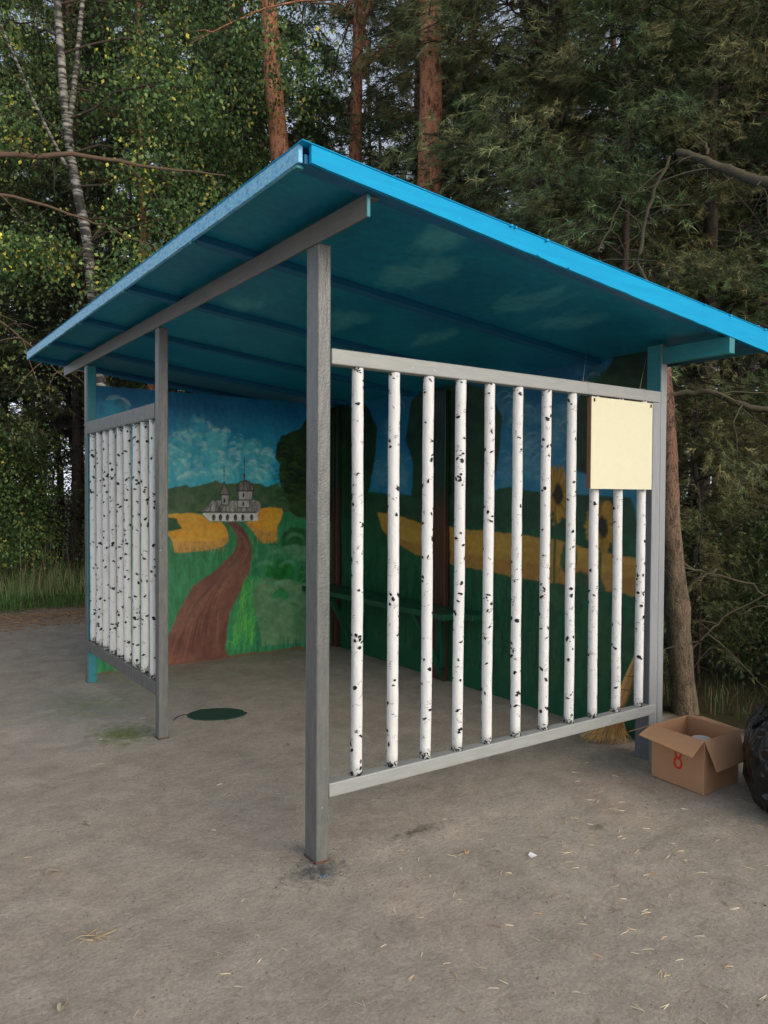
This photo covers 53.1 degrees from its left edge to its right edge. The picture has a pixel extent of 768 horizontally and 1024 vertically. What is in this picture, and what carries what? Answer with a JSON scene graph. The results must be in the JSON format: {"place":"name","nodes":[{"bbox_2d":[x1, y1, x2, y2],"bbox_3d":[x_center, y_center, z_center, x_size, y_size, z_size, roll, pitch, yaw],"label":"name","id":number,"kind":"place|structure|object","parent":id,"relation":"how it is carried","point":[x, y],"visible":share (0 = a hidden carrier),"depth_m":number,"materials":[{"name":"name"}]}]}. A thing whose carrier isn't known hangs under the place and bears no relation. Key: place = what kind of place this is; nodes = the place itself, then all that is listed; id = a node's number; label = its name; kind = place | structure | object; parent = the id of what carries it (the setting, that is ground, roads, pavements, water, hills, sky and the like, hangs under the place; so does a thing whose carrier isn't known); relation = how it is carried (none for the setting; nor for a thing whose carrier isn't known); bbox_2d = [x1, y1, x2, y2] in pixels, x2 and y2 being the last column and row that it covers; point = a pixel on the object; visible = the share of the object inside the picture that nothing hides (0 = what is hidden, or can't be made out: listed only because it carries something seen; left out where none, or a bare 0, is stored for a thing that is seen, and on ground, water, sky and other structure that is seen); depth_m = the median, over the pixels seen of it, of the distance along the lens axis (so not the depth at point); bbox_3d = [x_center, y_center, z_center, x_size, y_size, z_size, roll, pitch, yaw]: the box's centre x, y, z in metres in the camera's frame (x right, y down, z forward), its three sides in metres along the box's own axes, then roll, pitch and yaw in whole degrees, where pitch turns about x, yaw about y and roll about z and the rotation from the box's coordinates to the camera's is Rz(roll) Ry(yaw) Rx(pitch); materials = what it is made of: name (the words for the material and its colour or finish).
{"place":"outdoors","nodes":[
{"label":"outdoors","id":0,"kind":"place"},
{"bbox_2d":[0,556,84,600],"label":"tall grass","id":1,"kind":"structure","parent":0,"point":[60,579],"depth_m":12.08,"materials":[{"name":"green plant"}]},
{"bbox_2d":[0,581,84,611],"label":"short grass","id":2,"kind":"structure","parent":0,"point":[33,604],"depth_m":10.70,"materials":[{"name":"green plant"}]},
{"bbox_2d":[0,528,84,595],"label":"dry grass","id":3,"kind":"structure","parent":0,"point":[33,570],"depth_m":12.12,"materials":[{"name":"green plant"}]},
{"bbox_2d":[0,0,759,498],"label":"sky","id":4,"kind":"structure","parent":0,"point":[333,37],"materials":[{"name":"white"}]},
{"bbox_2d":[0,496,767,1023],"bbox_3d":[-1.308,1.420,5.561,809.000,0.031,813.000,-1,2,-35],"label":"ground","id":5,"kind":"structure","parent":0,"point":[72,744],"depth_m":3.23,"materials":[{"name":"grey gravel"}]},
{"bbox_2d":[0,99,64,528],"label":"pine tree","id":6,"kind":"object","parent":5,"relation":"on","point":[28,385],"visible":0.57,"depth_m":12.77,"materials":[{"name":"green plant"}]},
{"bbox_2d":[0,0,74,568],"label":"pine tree","id":7,"kind":"object","parent":5,"relation":"on","point":[13,334],"visible":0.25,"depth_m":14.01,"materials":[{"name":"green plant"}]},
{"bbox_2d":[0,407,76,586],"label":"shrub","id":8,"kind":"object","parent":5,"relation":"on","point":[6,560],"visible":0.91,"depth_m":12.59,"materials":[{"name":"green plant"}]},
{"bbox_2d":[9,87,70,508],"bbox_3d":[-10.668,-6.185,23.373,4.595,14.506,4.929,0,1,5],"label":"pine tree","id":9,"kind":"object","parent":5,"relation":"on","point":[28,320],"visible":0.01,"depth_m":23.26,"materials":[{"name":"green plant"}]},
{"bbox_2d":[0,603,84,643],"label":"pine needles","id":10,"kind":"object","parent":5,"relation":"on","point":[39,616],"visible":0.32,"depth_m":9.44,"materials":[{"name":"plant"}]},
{"bbox_2d":[0,404,84,574],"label":"shrub","id":11,"kind":"object","parent":5,"relation":"on","point":[30,505],"visible":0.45,"depth_m":14.12,"materials":[{"name":"green plant"}]},
{"bbox_2d":[0,407,84,557],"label":"shrub","id":12,"kind":"object","parent":5,"relation":"on","point":[47,510],"visible":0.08,"depth_m":18.22,"materials":[{"name":"green plant"}]},
{"bbox_2d":[1,76,85,549],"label":"pine tree","id":13,"kind":"object","parent":5,"relation":"on","point":[13,309],"visible":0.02,"depth_m":18.36,"materials":[{"name":"green plant"}]},
{"bbox_2d":[0,0,96,447],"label":"broadleaf tree","id":14,"kind":"object","parent":5,"relation":"on","point":[18,224],"visible":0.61,"depth_m":11.31,"materials":[{"name":"green plant"}]},
{"bbox_2d":[0,0,105,537],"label":"pine tree","id":15,"kind":"object","parent":5,"relation":"on","point":[4,60],"visible":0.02,"depth_m":20.38,"materials":[{"name":"green plant"}]},
{"bbox_2d":[0,14,106,531],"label":"pine tree","id":16,"kind":"object","parent":5,"relation":"on","point":[26,327],"visible":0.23,"depth_m":14.88,"materials":[{"name":"green plant"}]},
{"bbox_2d":[44,866,63,874],"bbox_3d":[-1.346,1.465,3.152,0.032,0.023,0.098,1,2,41],"label":"fallen leaf","id":17,"kind":"object","parent":5,"relation":"on","point":[49,869],"visible":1,"depth_m":3.14,"materials":[{"name":"beige plant"}]},
{"bbox_2d":[1,0,112,515],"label":"pine tree","id":18,"kind":"object","parent":5,"relation":"on","point":[34,15],"visible":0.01,"depth_m":28.32,"materials":[{"name":"green plant"}]},
{"bbox_2d":[57,996,69,1012],"bbox_3d":[-0.970,1.490,2.337,0.026,0.023,0.079,0,1,4],"label":"fallen leaf","id":19,"kind":"object","parent":5,"relation":"on","point":[60,1005],"visible":1,"depth_m":2.32,"materials":[{"name":"beige plant"}]},
{"bbox_2d":[0,0,133,566],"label":"pine tree","id":20,"kind":"object","parent":5,"relation":"on","point":[57,220],"visible":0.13,"depth_m":16.04,"materials":[{"name":"green plant"}]},
{"bbox_2d":[4,0,131,545],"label":"pine tree","id":21,"kind":"object","parent":5,"relation":"on","point":[83,479],"visible":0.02,"depth_m":22.21,"materials":[{"name":"green plant"}]},
{"bbox_2d":[9,136,130,523],"bbox_3d":[-9.352,-5.970,24.360,4.290,14.042,4.148,1,1,20],"label":"pine tree","id":22,"kind":"object","parent":5,"relation":"on","point":[115,156],"visible":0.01,"depth_m":24.49,"materials":[{"name":"green plant"}]},
{"bbox_2d":[0,0,147,537],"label":"pine tree","id":23,"kind":"object","parent":5,"relation":"on","point":[68,400],"visible":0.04,"depth_m":16.97,"materials":[{"name":"green plant"}]},
{"bbox_2d":[69,472,84,580],"bbox_3d":[-4.577,0.361,13.537,1.992,2.638,1.966,1,2,35],"label":"shrub","id":24,"kind":"object","parent":5,"relation":"on","point":[82,527],"visible":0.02,"depth_m":13.23,"materials":[{"name":"green plant"}]},
{"bbox_2d":[0,0,177,575],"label":"pine tree","id":25,"kind":"object","parent":5,"relation":"on","point":[76,440],"visible":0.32,"depth_m":14.04,"materials":[{"name":"green plant"}]},
{"bbox_2d":[21,59,158,523],"bbox_3d":[-9.836,-8.168,27.480,5.608,18.357,5.422,0,1,1],"label":"pine tree","id":26,"kind":"object","parent":5,"relation":"on","point":[104,197],"visible":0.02,"depth_m":27.46,"materials":[{"name":"green plant"}]},
{"bbox_2d":[68,922,121,946],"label":"dry twigs","id":27,"kind":"object","parent":5,"relation":"on","point":[96,936],"visible":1,"depth_m":2.68,"materials":[{"name":"beige plant"}]},
{"bbox_2d":[0,0,195,532],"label":"pine tree","id":28,"kind":"object","parent":5,"relation":"on","point":[46,315],"visible":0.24,"depth_m":14.09,"materials":[{"name":"green plant"}]},
{"bbox_2d":[26,0,200,403],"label":"pine tree","id":29,"kind":"object","parent":5,"relation":"on","point":[130,126],"depth_m":20.63,"materials":[{"name":"green plant"}]},
{"bbox_2d":[0,126,229,403],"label":"pine tree","id":30,"kind":"object","parent":5,"relation":"on","point":[43,156],"visible":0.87,"depth_m":7.54,"materials":[{"name":"brown plant"}]},
{"bbox_2d":[82,142,163,407],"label":"pine tree","id":31,"kind":"object","parent":5,"relation":"on","point":[132,229],"visible":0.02,"depth_m":30.47,"materials":[{"name":"green plant"}]},
{"bbox_2d":[53,0,213,389],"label":"pine tree","id":32,"kind":"object","parent":5,"relation":"on","point":[151,387],"visible":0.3,"depth_m":11.90,"materials":[{"name":"green plant"}]},
{"bbox_2d":[24,0,285,391],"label":"pine tree","id":33,"kind":"object","parent":5,"relation":"on","point":[118,19],"visible":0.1,"depth_m":13.80,"materials":[{"name":"green plant"}]},
{"bbox_2d":[0,713,313,986],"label":"pine needles","id":34,"kind":"object","parent":5,"relation":"on","point":[134,897],"visible":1,"depth_m":2.83,"materials":[{"name":"plant"}]},
{"bbox_2d":[103,0,221,392],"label":"pine tree","id":35,"kind":"object","parent":5,"relation":"on","point":[131,146],"visible":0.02,"depth_m":16.48,"materials":[{"name":"green plant"}]},
{"bbox_2d":[96,0,233,265],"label":"pine tree","id":36,"kind":"object","parent":5,"relation":"on","point":[184,88],"visible":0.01,"depth_m":23.54,"materials":[{"name":"green plant"}]},
{"bbox_2d":[0,0,354,385],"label":"birch tree","id":37,"kind":"object","parent":5,"relation":"on","point":[68,116],"visible":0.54,"depth_m":9.66,"materials":[{"name":"green plant"}]},
{"bbox_2d":[1,0,378,393],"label":"broadleaf tree","id":38,"kind":"object","parent":5,"relation":"on","point":[222,66],"visible":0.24,"depth_m":12.08,"materials":[{"name":"green plant"}]},
{"bbox_2d":[187,708,246,720],"bbox_3d":[-1.171,1.423,5.407,0.411,0.015,0.291,0,1,-5],"label":"cover plate","id":39,"kind":"object","parent":5,"relation":"on","point":[212,714],"visible":1,"depth_m":5.38,"materials":[{"name":"metal"}]},
{"bbox_2d":[190,0,268,222],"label":"pine tree","id":40,"kind":"object","parent":5,"relation":"on","point":[193,54],"visible":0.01,"depth_m":22.04,"materials":[{"name":"green plant"}]},
{"bbox_2d":[201,50,259,202],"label":"pine tree","id":41,"kind":"object","parent":5,"relation":"on","point":[229,121],"visible":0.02,"depth_m":20.20,"materials":[{"name":"green plant"}]},
{"bbox_2d":[144,0,321,216],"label":"pine tree","id":42,"kind":"object","parent":5,"relation":"on","point":[240,10],"depth_m":15.55,"materials":[{"name":"green plant"}]},
{"bbox_2d":[164,0,352,393],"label":"pine tree","id":43,"kind":"object","parent":5,"relation":"on","point":[307,130],"visible":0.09,"depth_m":12.44,"materials":[{"name":"green plant"}]},
{"bbox_2d":[200,0,406,162],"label":"pine tree","id":44,"kind":"object","parent":5,"relation":"on","point":[279,146],"visible":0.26,"depth_m":9.69,"materials":[{"name":"brown plant"}]},
{"bbox_2d":[291,83,339,148],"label":"pine tree","id":45,"kind":"object","parent":5,"relation":"on","point":[314,121],"depth_m":23.64,"materials":[{"name":"green plant"}]},
{"bbox_2d":[287,3,350,149],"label":"pine tree","id":46,"kind":"object","parent":5,"relation":"on","point":[332,49],"visible":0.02,"depth_m":19.84,"materials":[{"name":"green plant"}]},
{"bbox_2d":[188,0,513,194],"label":"pine tree","id":47,"kind":"object","parent":5,"relation":"on","point":[431,95],"visible":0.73,"depth_m":8.79,"materials":[{"name":"brown plant"}]},
{"bbox_2d":[291,0,411,172],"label":"pine tree","id":48,"kind":"object","parent":5,"relation":"on","point":[337,77],"visible":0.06,"depth_m":21.37,"materials":[{"name":"green plant"}]},
{"bbox_2d":[277,0,468,162],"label":"pine tree","id":49,"kind":"object","parent":5,"relation":"on","point":[358,30],"visible":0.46,"depth_m":11.79,"materials":[{"name":"brown plant"}]},
{"bbox_2d":[331,44,415,179],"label":"pine tree","id":50,"kind":"object","parent":5,"relation":"on","point":[346,106],"visible":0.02,"depth_m":26.43,"materials":[{"name":"green plant"}]},
{"bbox_2d":[302,584,481,680],"bbox_3d":[0.007,1.079,6.841,0.369,0.632,2.365,-1,2,-35],"label":"wall bench","id":51,"kind":"object","parent":5,"relation":"on","point":[441,614],"depth_m":6.38,"materials":[{"name":"green paint"}]},
{"bbox_2d":[27,139,767,864],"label":"bus shelter","id":52,"kind":"object","parent":5,"relation":"on","point":[381,373],"visible":0.98,"depth_m":4.84,"materials":[{"name":"grey paint"}]},
{"bbox_2d":[583,353,652,489],"bbox_3d":[1.366,-0.573,4.498,0.381,0.882,0.905,1,1,16],"label":"notice board","id":53,"kind":"object","parent":52,"relation":"hanging from","point":[619,444],"visible":1,"depth_m":4.24,"materials":[{"name":"beige wood"}]},
{"bbox_2d":[329,121,467,190],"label":"broadleaf tree","id":54,"kind":"object","parent":5,"relation":"on","point":[379,142],"visible":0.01,"depth_m":15.34,"materials":[{"name":"green plant"}]},
{"bbox_2d":[331,0,508,184],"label":"pine tree","id":55,"kind":"object","parent":5,"relation":"on","point":[387,70],"visible":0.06,"depth_m":17.13,"materials":[{"name":"green plant"}]},
{"bbox_2d":[328,0,530,206],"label":"pine tree","id":56,"kind":"object","parent":5,"relation":"on","point":[385,66],"visible":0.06,"depth_m":13.97,"materials":[{"name":"green plant"}]},
{"bbox_2d":[348,2,527,219],"bbox_3d":[1.533,-8.875,23.686,6.366,20.095,6.829,0,1,-12],"label":"pine tree","id":57,"kind":"object","parent":5,"relation":"on","point":[413,127],"visible":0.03,"depth_m":23.87,"materials":[{"name":"green plant"}]},
{"bbox_2d":[134,750,767,1023],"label":"pine needles","id":58,"kind":"object","parent":5,"relation":"on","point":[652,873],"visible":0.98,"depth_m":2.89,"materials":[{"name":"plant"}]},
{"bbox_2d":[451,37,508,210],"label":"pine tree","id":59,"kind":"object","parent":5,"relation":"on","point":[503,119],"depth_m":27.76,"materials":[{"name":"green plant"}]},
{"bbox_2d":[371,0,594,229],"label":"pine tree","id":60,"kind":"object","parent":5,"relation":"on","point":[449,102],"visible":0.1,"depth_m":10.62,"materials":[{"name":"green plant"}]},
{"bbox_2d":[330,0,637,273],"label":"pine tree","id":61,"kind":"object","parent":5,"relation":"on","point":[403,95],"visible":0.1,"depth_m":10.87,"materials":[{"name":"green plant"}]},
{"bbox_2d":[528,852,536,857],"bbox_3d":[0.640,1.476,3.316,0.034,0.012,0.029,0,1,-26],"label":"paper scrap","id":62,"kind":"object","parent":5,"relation":"on","point":[531,854],"visible":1,"depth_m":3.31,"materials":[{"name":"white paper"}]},
{"bbox_2d":[487,0,593,235],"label":"pine tree","id":63,"kind":"object","parent":5,"relation":"on","point":[555,115],"visible":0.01,"depth_m":13.46,"materials":[{"name":"green plant"}]},
{"bbox_2d":[488,3,603,256],"bbox_3d":[5.340,-7.771,25.284,5.646,17.824,6.057,0,1,-23],"label":"pine tree","id":64,"kind":"object","parent":5,"relation":"on","point":[519,162],"depth_m":24.83,"materials":[{"name":"green plant"}]},
{"bbox_2d":[493,2,603,251],"bbox_3d":[5.023,-7.797,23.138,5.538,18.020,5.053,0,1,-20],"label":"pine tree","id":65,"kind":"object","parent":5,"relation":"on","point":[533,97],"visible":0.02,"depth_m":23.05,"materials":[{"name":"green plant"}]},
{"bbox_2d":[340,0,767,436],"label":"pine tree","id":66,"kind":"object","parent":5,"relation":"on","point":[458,10],"visible":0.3,"depth_m":7.89,"materials":[{"name":"green plant"}]},
{"bbox_2d":[516,87,592,249],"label":"pine tree","id":67,"kind":"object","parent":5,"relation":"on","point":[553,194],"visible":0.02,"depth_m":16.13,"materials":[{"name":"green plant"}]},
{"bbox_2d":[532,3,606,256],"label":"pine tree","id":68,"kind":"object","parent":5,"relation":"on","point":[584,85],"depth_m":19.46,"materials":[{"name":"green plant"}]},
{"bbox_2d":[507,5,688,264],"bbox_3d":[6.468,-8.770,21.528,6.809,20.039,6.348,-1,2,-34],"label":"pine tree","id":69,"kind":"object","parent":5,"relation":"on","point":[598,44],"depth_m":21.48,"materials":[{"name":"green plant"}]},
{"bbox_2d":[580,656,633,744],"bbox_3d":[1.434,1.076,4.806,0.416,0.739,0.248,1,1,24],"label":"straw broom","id":70,"kind":"object","parent":5,"relation":"on","point":[613,730],"visible":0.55,"depth_m":4.76,"materials":[{"name":"wicker"}]},
{"bbox_2d":[449,1,767,418],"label":"pine tree","id":71,"kind":"object","parent":5,"relation":"on","point":[619,46],"visible":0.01,"depth_m":10.53,"materials":[{"name":"green plant"}]},
{"bbox_2d":[456,0,767,515],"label":"pine tree","id":72,"kind":"object","parent":5,"relation":"on","point":[727,269],"visible":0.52,"depth_m":6.92,"materials":[{"name":"green plant"}]},
{"bbox_2d":[472,0,767,640],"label":"pine tree","id":73,"kind":"object","parent":5,"relation":"on","point":[711,221],"visible":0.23,"depth_m":7.64,"materials":[{"name":"green plant"}]},
{"bbox_2d":[575,17,711,453],"bbox_3d":[4.892,-4.460,15.790,3.525,11.537,3.408,2,2,43],"label":"pine tree","id":74,"kind":"object","parent":5,"relation":"on","point":[602,33],"visible":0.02,"depth_m":15.60,"materials":[{"name":"green plant"}]},
{"bbox_2d":[549,134,767,715],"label":"pine tree","id":75,"kind":"object","parent":5,"relation":"on","point":[678,620],"visible":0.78,"depth_m":5.49,"materials":[{"name":"brown plant"}]},
{"bbox_2d":[568,0,767,577],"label":"pine tree","id":76,"kind":"object","parent":5,"relation":"on","point":[701,224],"visible":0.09,"depth_m":9.10,"materials":[{"name":"green plant"}]},
{"bbox_2d":[644,119,719,462],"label":"pine tree","id":77,"kind":"object","parent":5,"relation":"on","point":[682,374],"depth_m":19.11,"materials":[{"name":"green plant"}]},
{"bbox_2d":[602,1,767,583],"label":"pine tree","id":78,"kind":"object","parent":5,"relation":"on","point":[745,369],"visible":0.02,"depth_m":12.53,"materials":[{"name":"green plant"}]},
{"bbox_2d":[629,715,744,795],"bbox_3d":[1.672,1.319,4.233,0.638,0.286,0.548,-1,2,-35],"label":"cardboard box","id":79,"kind":"object","parent":5,"relation":"on","point":[682,757],"visible":0.99,"depth_m":4.08,"materials":[{"name":"brown cardboard"}]},
{"bbox_2d":[692,735,710,740],"bbox_3d":[1.681,1.327,4.075,0.094,0.264,0.094,-1,2,-35],"label":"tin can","id":80,"kind":"object","parent":79,"relation":"in","point":[702,737],"visible":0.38,"depth_m":4.08,"materials":[{"name":"silver metal"}]},
{"bbox_2d":[680,486,717,567],"bbox_3d":[4.242,0.519,11.714,1.815,2.435,1.838,0,1,-19],"label":"shrub","id":81,"kind":"object","parent":5,"relation":"on","point":[686,494],"depth_m":11.46,"materials":[{"name":"green plant"}]},
{"bbox_2d":[631,12,767,608],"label":"pine tree","id":82,"kind":"object","parent":5,"relation":"on","point":[739,205],"visible":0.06,"depth_m":9.79,"materials":[{"name":"green plant"}]},
{"bbox_2d":[636,0,767,586],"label":"pine tree","id":83,"kind":"object","parent":5,"relation":"on","point":[679,225],"depth_m":11.35,"materials":[{"name":"green plant"}]},
{"bbox_2d":[663,506,745,673],"bbox_3d":[2.552,0.810,7.151,1.361,1.827,1.379,1,2,39],"label":"shrub","id":84,"kind":"object","parent":5,"relation":"on","point":[685,539],"visible":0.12,"depth_m":6.96,"materials":[{"name":"green plant"}]},
{"bbox_2d":[651,0,767,390],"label":"pine tree","id":85,"kind":"object","parent":5,"relation":"on","point":[763,133],"visible":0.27,"depth_m":7.39,"materials":[{"name":"green plant"}]},
{"bbox_2d":[653,52,767,567],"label":"pine tree","id":86,"kind":"object","parent":5,"relation":"on","point":[728,220],"visible":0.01,"depth_m":14.01,"materials":[{"name":"green plant"}]},
{"bbox_2d":[654,0,767,539],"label":"pine tree","id":87,"kind":"object","parent":5,"relation":"on","point":[723,150],"visible":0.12,"depth_m":9.15,"materials":[{"name":"green plant"}]},
{"bbox_2d":[663,527,759,693],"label":"young pine","id":88,"kind":"object","parent":5,"relation":"on","point":[711,554],"visible":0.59,"depth_m":6.22,"materials":[{"name":"green plant"}]},
{"bbox_2d":[663,377,767,678],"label":"young pine","id":89,"kind":"object","parent":5,"relation":"on","point":[708,422],"visible":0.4,"depth_m":6.66,"materials":[{"name":"green plant"}]},
{"bbox_2d":[668,1,767,614],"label":"pine tree","id":90,"kind":"object","parent":5,"relation":"on","point":[750,116],"visible":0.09,"depth_m":10.04,"materials":[{"name":"green plant"}]},
{"bbox_2d":[675,387,767,639],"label":"young pine","id":91,"kind":"object","parent":5,"relation":"on","point":[684,404],"visible":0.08,"depth_m":8.40,"materials":[{"name":"green plant"}]},
{"bbox_2d":[678,406,767,650],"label":"young pine","id":92,"kind":"object","parent":5,"relation":"on","point":[686,468],"visible":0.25,"depth_m":7.68,"materials":[{"name":"green plant"}]},
{"bbox_2d":[678,12,767,365],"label":"pine tree","id":93,"kind":"object","parent":5,"relation":"on","point":[739,167],"visible":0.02,"depth_m":12.06,"materials":[{"name":"green plant"}]},
{"bbox_2d":[686,412,767,609],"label":"young pine","id":94,"kind":"object","parent":5,"relation":"on","point":[747,498],"visible":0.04,"depth_m":9.18,"materials":[{"name":"green plant"}]},
{"bbox_2d":[694,496,767,688],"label":"shrub","id":95,"kind":"object","parent":5,"relation":"on","point":[757,529],"visible":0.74,"depth_m":6.41,"materials":[{"name":"green plant"}]},
{"bbox_2d":[697,404,767,686],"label":"young pine","id":96,"kind":"object","parent":5,"relation":"on","point":[757,504],"visible":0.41,"depth_m":6.97,"materials":[{"name":"green plant"}]},
{"bbox_2d":[711,93,767,516],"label":"pine tree","id":97,"kind":"object","parent":5,"relation":"on","point":[763,362],"visible":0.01,"depth_m":17.94,"materials":[{"name":"green plant"}]},
{"bbox_2d":[742,698,767,812],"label":"rubbish bag","id":98,"kind":"object","parent":5,"relation":"on","point":[755,756],"visible":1,"depth_m":3.74,"materials":[{"name":"black plastic"}]},
{"bbox_2d":[662,626,767,719],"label":"forest grass","id":99,"kind":"structure","parent":0,"point":[734,693],"depth_m":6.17,"materials":[{"name":"green plant"}]}
]}

